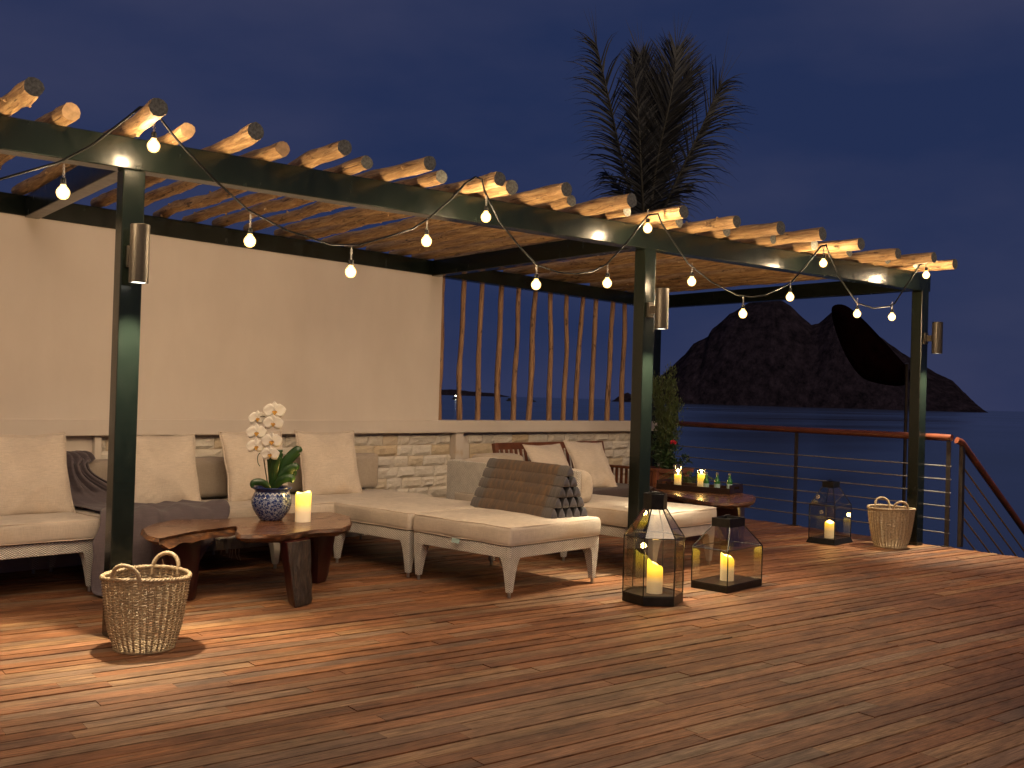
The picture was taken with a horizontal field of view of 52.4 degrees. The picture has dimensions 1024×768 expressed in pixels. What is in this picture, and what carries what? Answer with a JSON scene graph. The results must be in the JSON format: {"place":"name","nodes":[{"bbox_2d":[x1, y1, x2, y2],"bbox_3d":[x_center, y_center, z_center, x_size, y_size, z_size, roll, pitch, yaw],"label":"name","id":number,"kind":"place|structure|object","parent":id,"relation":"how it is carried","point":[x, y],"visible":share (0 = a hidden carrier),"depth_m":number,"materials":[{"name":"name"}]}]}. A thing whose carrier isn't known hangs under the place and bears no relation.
{"place":"outdoors","nodes":[
{"label":"outdoors","id":0,"kind":"place"},
{"bbox_2d":[441,389,508,396],"bbox_3d":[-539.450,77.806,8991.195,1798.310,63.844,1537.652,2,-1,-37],"label":"island","id":1,"kind":"structure","parent":0,"point":[454,392],"depth_m":8815.64,"materials":[{"name":"black stone"}]},
{"bbox_2d":[0,0,1023,411],"label":"sky","id":2,"kind":"structure","parent":0,"point":[887,124],"materials":[{"name":"blue"}]},
{"bbox_2d":[441,395,1023,557],"bbox_3d":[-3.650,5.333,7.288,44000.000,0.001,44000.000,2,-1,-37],"label":"sea","id":3,"kind":"structure","parent":0,"point":[994,440],"depth_m":108.32,"materials":[{"name":"blue liquid"}]},
{"bbox_2d":[612,301,987,412],"bbox_3d":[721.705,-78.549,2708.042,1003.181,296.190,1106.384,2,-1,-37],"label":"hill","id":4,"kind":"structure","parent":0,"point":[778,353],"depth_m":2547.22,"materials":[{"name":"black stone"}]},
{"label":"shore","id":5,"kind":"structure","parent":0,"visible":0},
{"bbox_2d":[563,4,757,222],"bbox_3d":[2.145,-0.670,16.129,2.968,10.581,1.763,2,-1,2],"label":"palm tree","id":6,"kind":"object","parent":5,"relation":"on","point":[657,112],"visible":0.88,"depth_m":15.87,"materials":[{"name":"green plant"}]},
{"bbox_2d":[831,304,909,533],"bbox_3d":[4.412,1.775,12.832,1.026,5.516,0.230,2,-1,0],"label":"tilted canopy","id":7,"kind":"object","parent":5,"relation":"on","point":[871,355],"visible":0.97,"depth_m":12.85,"materials":[{"name":"black fabric"}]},
{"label":"deck frame","id":8,"kind":"structure","parent":5,"relation":"on","visible":0},
{"bbox_2d":[0,518,1023,767],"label":"deck","id":9,"kind":"structure","parent":8,"relation":"on","point":[860,652],"depth_m":5.22,"materials":[{"name":"brown wood"}]},
{"bbox_2d":[0,512,99,591],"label":"sofa","id":10,"kind":"object","parent":9,"relation":"on","point":[33,537],"visible":0.7,"depth_m":6.58,"materials":[{"name":"beige fabric"}]},
{"bbox_2d":[0,432,75,515],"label":"pillow","id":11,"kind":"object","parent":10,"relation":"on","point":[34,477],"visible":0.91,"depth_m":6.86,"materials":[{"name":"beige fabric"}]},
{"bbox_2d":[99,551,191,654],"bbox_3d":[-1.889,1.123,5.362,0.455,0.466,0.469,2,-1,10],"label":"wicker basket","id":12,"kind":"object","parent":9,"relation":"on","point":[139,641],"visible":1,"depth_m":5.22,"materials":[{"name":"wicker"}]},
{"bbox_2d":[47,457,279,571],"bbox_3d":[-2.523,0.964,7.643,0.955,0.810,1.420,1,-1,42],"label":"sofa","id":13,"kind":"object","parent":9,"relation":"on","point":[212,477],"visible":0.19,"depth_m":8.07,"materials":[{"name":"beige fabric"}]},
{"bbox_2d":[66,450,240,595],"bbox_3d":[-2.653,0.919,7.367,1.193,0.858,1.115,1,-1,42],"label":"throw blanket","id":14,"kind":"object","parent":13,"relation":"on","point":[88,487],"visible":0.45,"depth_m":7.23,"materials":[{"name":"fabric"}]},
{"bbox_2d":[134,434,200,502],"bbox_3d":[-2.562,0.640,7.642,0.258,0.551,0.580,1,-1,44],"label":"pillow","id":15,"kind":"object","parent":13,"relation":"on","point":[165,469],"visible":0.68,"depth_m":7.58,"materials":[{"name":"beige fabric"}]},
{"bbox_2d":[140,512,351,607],"bbox_3d":[-1.678,1.159,6.902,1.119,0.450,1.710,1,-1,42],"label":"coffee table","id":16,"kind":"object","parent":9,"relation":"on","point":[306,550],"visible":0.84,"depth_m":6.59,"materials":[{"name":"dark brown wood"},{"name":"bark"}]},
{"bbox_2d":[251,485,291,520],"bbox_3d":[-1.659,0.822,7.175,0.276,0.230,0.276,2,-1,-37],"label":"flower pot","id":17,"kind":"object","parent":16,"relation":"on","point":[270,504],"visible":0.94,"depth_m":7.07,"materials":[{"name":"blue ceramic"}]},
{"bbox_2d":[246,401,302,487],"bbox_3d":[-1.630,0.430,7.143,0.394,0.626,0.143,2,-1,-26],"label":"orchid","id":18,"kind":"object","parent":17,"relation":"on","point":[281,470],"visible":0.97,"depth_m":7.13,"materials":[{"name":"white plant"}]},
{"bbox_2d":[295,491,310,522],"bbox_3d":[-1.430,0.838,7.122,0.106,0.211,0.106,2,-1,-37],"label":"candle","id":19,"kind":"object","parent":16,"relation":"on","point":[302,507],"visible":1,"depth_m":7.08,"materials":[{"name":"beige wax"}]},
{"bbox_2d":[223,453,432,552],"bbox_3d":[-1.526,1.007,8.742,0.955,0.807,1.510,1,-1,42],"label":"sofa","id":20,"kind":"object","parent":9,"relation":"on","point":[367,467],"visible":0.19,"depth_m":8.78,"materials":[{"name":"beige fabric"}]},
{"bbox_2d":[218,430,289,500],"bbox_3d":[-2.023,0.656,8.235,0.249,0.569,0.608,1,-1,39],"label":"pillow","id":21,"kind":"object","parent":20,"relation":"on","point":[243,468],"visible":0.49,"depth_m":8.07,"materials":[{"name":"beige fabric"}]},
{"bbox_2d":[294,430,361,495],"bbox_3d":[-1.535,0.675,8.767,0.608,0.568,0.244,2,-1,-45],"label":"pillow","id":22,"kind":"object","parent":20,"relation":"on","point":[328,461],"visible":0.88,"depth_m":8.69,"materials":[{"name":"beige fabric"}]},
{"bbox_2d":[0,213,658,572],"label":"terrace wall","id":23,"kind":"structure","parent":9,"relation":"on","point":[232,338],"depth_m":8.66,"materials":[{"name":"beige paint"}]},
{"bbox_2d":[438,278,626,420],"bbox_3d":[0.434,-0.304,11.823,0.090,1.439,3.558,1,-1,42],"label":"pole screen","id":24,"kind":"object","parent":23,"relation":"on","point":[497,411],"visible":0.91,"depth_m":11.57,"materials":[{"name":"brown wood"}]},
{"bbox_2d":[333,496,494,576],"bbox_3d":[-0.765,1.181,8.263,0.928,0.492,0.991,1,-1,42],"label":"ottoman","id":25,"kind":"object","parent":9,"relation":"on","point":[390,518],"visible":0.53,"depth_m":7.93,"materials":[{"name":"beige fabric"}]},
{"bbox_2d":[0,77,957,637],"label":"pergola","id":26,"kind":"object","parent":9,"relation":"on","point":[550,225],"visible":0.98,"depth_m":7.91,"materials":[{"name":"green paint"}]},
{"bbox_2d":[126,223,149,283],"bbox_3d":[-1.987,-0.686,5.510,0.100,0.308,0.184,2,-1,-37],"label":"wall light","id":27,"kind":"object","parent":26,"relation":"attached to","point":[137,255],"visible":1,"depth_m":5.44,"materials":[{"name":"silver metal"}]},
{"bbox_2d":[0,106,928,318],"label":"string light","id":28,"kind":"object","parent":26,"relation":"hanging from","point":[153,145],"visible":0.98,"depth_m":6.47,"materials":[{"name":"black rubber cable"},{"name":"glowing glass"}]},
{"bbox_2d":[647,288,668,329],"bbox_3d":[1.105,-0.568,7.880,0.100,0.308,0.184,2,-1,-37],"label":"wall light","id":29,"kind":"object","parent":26,"relation":"attached to","point":[660,309],"visible":1,"depth_m":7.81,"materials":[{"name":"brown metal"}]},
{"bbox_2d":[923,322,942,353],"bbox_3d":[4.131,-0.452,10.200,0.100,0.308,0.184,2,-1,-37],"label":"wall light","id":30,"kind":"object","parent":26,"relation":"attached to","point":[935,338],"visible":1,"depth_m":10.13,"materials":[{"name":"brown metal"}]},
{"bbox_2d":[413,508,599,597],"bbox_3d":[-0.047,1.194,7.605,0.991,0.491,1.021,1,-1,42],"label":"ottoman","id":31,"kind":"object","parent":9,"relation":"on","point":[509,539],"visible":0.92,"depth_m":7.29,"materials":[{"name":"beige fabric"}]},
{"bbox_2d":[470,458,587,518],"bbox_3d":[0.120,0.780,7.914,0.376,0.384,0.969,2,-1,-40],"label":"triangular cushion","id":32,"kind":"object","parent":31,"relation":"on","point":[548,490],"visible":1,"depth_m":7.74,"materials":[{"name":"grey fabric"}]},
{"bbox_2d":[492,441,659,497],"bbox_3d":[0.691,1.064,10.916,0.821,0.875,1.835,1,-1,42],"label":"teak bench","id":33,"kind":"object","parent":9,"relation":"on","point":[621,489],"visible":0.16,"depth_m":10.91,"materials":[{"name":"brown wood"}]},
{"bbox_2d":[522,443,568,465],"bbox_3d":[0.404,0.844,10.508,0.313,0.469,0.609,1,-1,40],"label":"pillow","id":34,"kind":"object","parent":33,"relation":"on","point":[552,454],"visible":0.46,"depth_m":10.46,"materials":[{"name":"beige fabric"}]},
{"bbox_2d":[563,439,616,487],"bbox_3d":[0.839,0.856,10.956,0.626,0.532,0.338,2,-1,-44],"label":"pillow","id":35,"kind":"object","parent":33,"relation":"on","point":[591,459],"visible":0.84,"depth_m":10.88,"materials":[{"name":"beige fabric"}]},
{"bbox_2d":[446,452,716,564],"bbox_3d":[0.554,1.066,9.079,2.305,0.819,0.936,1,-1,42],"label":"chaise sofa","id":36,"kind":"object","parent":9,"relation":"on","point":[464,476],"visible":0.38,"depth_m":8.54,"materials":[{"name":"beige fabric"}]},
{"bbox_2d":[622,492,684,606],"bbox_3d":[0.958,1.096,7.015,0.418,0.733,0.362,2,-1,-4],"label":"lantern","id":37,"kind":"object","parent":9,"relation":"on","point":[641,596],"visible":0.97,"depth_m":6.95,"materials":[{"name":"metal"}]},
{"bbox_2d":[646,558,662,593],"bbox_3d":[0.960,1.288,6.993,0.106,0.230,0.106,2,-1,-7],"label":"candle","id":38,"kind":"object","parent":37,"relation":"on","point":[654,578],"visible":1,"depth_m":6.95,"materials":[{"name":"beige wax"}]},
{"bbox_2d":[650,466,693,483],"bbox_3d":[1.854,1.286,12.649,0.501,0.540,0.501,1,-1,42],"label":"planter","id":39,"kind":"object","parent":9,"relation":"on","point":[662,472],"visible":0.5,"depth_m":12.42,"materials":[{"name":"wood"}]},
{"bbox_2d":[651,362,687,460],"bbox_3d":[1.890,0.390,12.669,0.489,1.339,0.473,1,-1,42],"label":"shrub","id":40,"kind":"object","parent":39,"relation":"on","point":[666,421],"visible":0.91,"depth_m":12.61,"materials":[{"name":"green plant"}]},
{"bbox_2d":[651,436,693,468],"bbox_3d":[1.869,0.854,12.579,0.575,0.481,0.512,1,-1,42],"label":"flowering plant","id":41,"kind":"object","parent":39,"relation":"on","point":[665,461],"visible":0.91,"depth_m":12.51,"materials":[{"name":"green plant"}]},
{"bbox_2d":[659,471,721,504],"bbox_3d":[2.051,1.272,11.977,0.730,0.564,0.600,2,-1,-7],"label":"fern","id":42,"kind":"object","parent":9,"relation":"on","point":[688,479],"visible":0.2,"depth_m":11.94,"materials":[{"name":"green plant"}]},
{"bbox_2d":[651,485,755,546],"bbox_3d":[1.917,1.305,10.319,0.906,0.450,2.001,2,-1,-4],"label":"side table","id":43,"kind":"object","parent":9,"relation":"on","point":[732,504],"visible":0.42,"depth_m":9.79,"materials":[{"name":"brown wood"}]},
{"bbox_2d":[656,478,742,494],"bbox_3d":[1.900,1.036,10.551,0.800,0.088,0.342,1,-1,34],"label":"serving tray","id":44,"kind":"object","parent":43,"relation":"on","point":[722,489],"visible":0.98,"depth_m":10.43,"materials":[{"name":"black wood"}]},
{"bbox_2d":[703,472,708,486],"bbox_3d":[1.950,0.976,10.446,0.059,0.178,0.059,2,-1,-37],"label":"bottle","id":45,"kind":"object","parent":44,"relation":"on","point":[706,482],"visible":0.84,"depth_m":10.43,"materials":[{"name":"green glass"}]},
{"bbox_2d":[714,473,719,487],"bbox_3d":[2.055,0.979,10.423,0.059,0.178,0.059,2,-1,-37],"label":"bottle","id":46,"kind":"object","parent":44,"relation":"on","point":[717,483],"visible":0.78,"depth_m":10.40,"materials":[{"name":"green glass"}]},
{"bbox_2d":[727,473,732,488],"bbox_3d":[2.183,0.983,10.432,0.059,0.178,0.059,2,-1,-37],"label":"bottle","id":47,"kind":"object","parent":44,"relation":"on","point":[729,481],"visible":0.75,"depth_m":10.41,"materials":[{"name":"green glass"}]},
{"bbox_3d":[1.701,0.942,10.665,0.092,0.233,0.091,2,-1,-37],"label":"hurricane glass","id":48,"kind":"object","parent":44,"relation":"on","visible":0},
{"bbox_2d":[674,473,680,484],"bbox_3d":[1.700,0.975,10.664,0.072,0.157,0.072,2,-1,-37],"label":"candle","id":49,"kind":"object","parent":48,"relation":"in","point":[677,479],"visible":0.78,"depth_m":10.63,"materials":[{"name":"beige wax"}]},
{"bbox_3d":[1.921,0.970,10.563,0.092,0.188,0.091,2,-1,-37],"label":"hurricane glass","id":50,"kind":"object","parent":44,"relation":"on","visible":0},
{"bbox_2d":[697,471,704,486],"bbox_3d":[1.921,0.970,10.563,0.072,0.177,0.072,2,-1,-37],"label":"candle","id":51,"kind":"object","parent":50,"relation":"in","point":[701,476],"visible":0.72,"depth_m":10.53,"materials":[{"name":"beige wax"}]},
{"bbox_2d":[691,514,762,592],"bbox_3d":[1.586,1.224,7.648,0.303,0.529,0.501,1,-1,42],"label":"lantern","id":52,"kind":"object","parent":9,"relation":"on","point":[715,583],"visible":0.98,"depth_m":7.57,"materials":[{"name":"metal"}]},
{"bbox_2d":[720,552,733,580],"bbox_3d":[1.582,1.340,7.647,0.100,0.206,0.100,2,-1,13],"label":"candle","id":53,"kind":"object","parent":52,"relation":"on","point":[723,567],"visible":0.88,"depth_m":7.61,"materials":[{"name":"beige wax"}]},
{"bbox_2d":[672,421,953,547],"bbox_3d":[3.142,1.030,11.683,0.068,1.104,3.815,2,-1,-37],"label":"railing","id":54,"kind":"object","parent":9,"relation":"on","point":[948,438],"visible":0.68,"depth_m":11.34,"materials":[{"name":"metal"}]},
{"bbox_2d":[806,479,852,545],"bbox_3d":[3.155,1.255,10.309,0.301,0.621,0.413,1,-1,42],"label":"lantern","id":55,"kind":"object","parent":9,"relation":"on","point":[834,541],"visible":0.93,"depth_m":10.25,"materials":[{"name":"metal"}]},
{"bbox_2d":[824,520,833,538],"bbox_3d":[3.138,1.434,10.273,0.100,0.171,0.100,1,-1,23],"label":"candle","id":56,"kind":"object","parent":55,"relation":"on","point":[829,529],"visible":0.85,"depth_m":10.23,"materials":[{"name":"beige wax"}]},
{"bbox_2d":[867,496,915,548],"bbox_3d":[3.673,1.342,10.086,0.455,0.466,0.469,2,-1,-4],"label":"wicker basket","id":57,"kind":"object","parent":9,"relation":"on","point":[891,535],"visible":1,"depth_m":9.95,"materials":[{"name":"wicker"}]},
{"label":"stairs","id":58,"kind":"structure","parent":5,"relation":"on","visible":0},
{"bbox_2d":[954,437,1023,556],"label":"stair rail","id":59,"kind":"object","parent":58,"relation":"on","point":[964,448],"visible":1,"depth_m":10.32,"materials":[{"name":"metal"}]}
]}

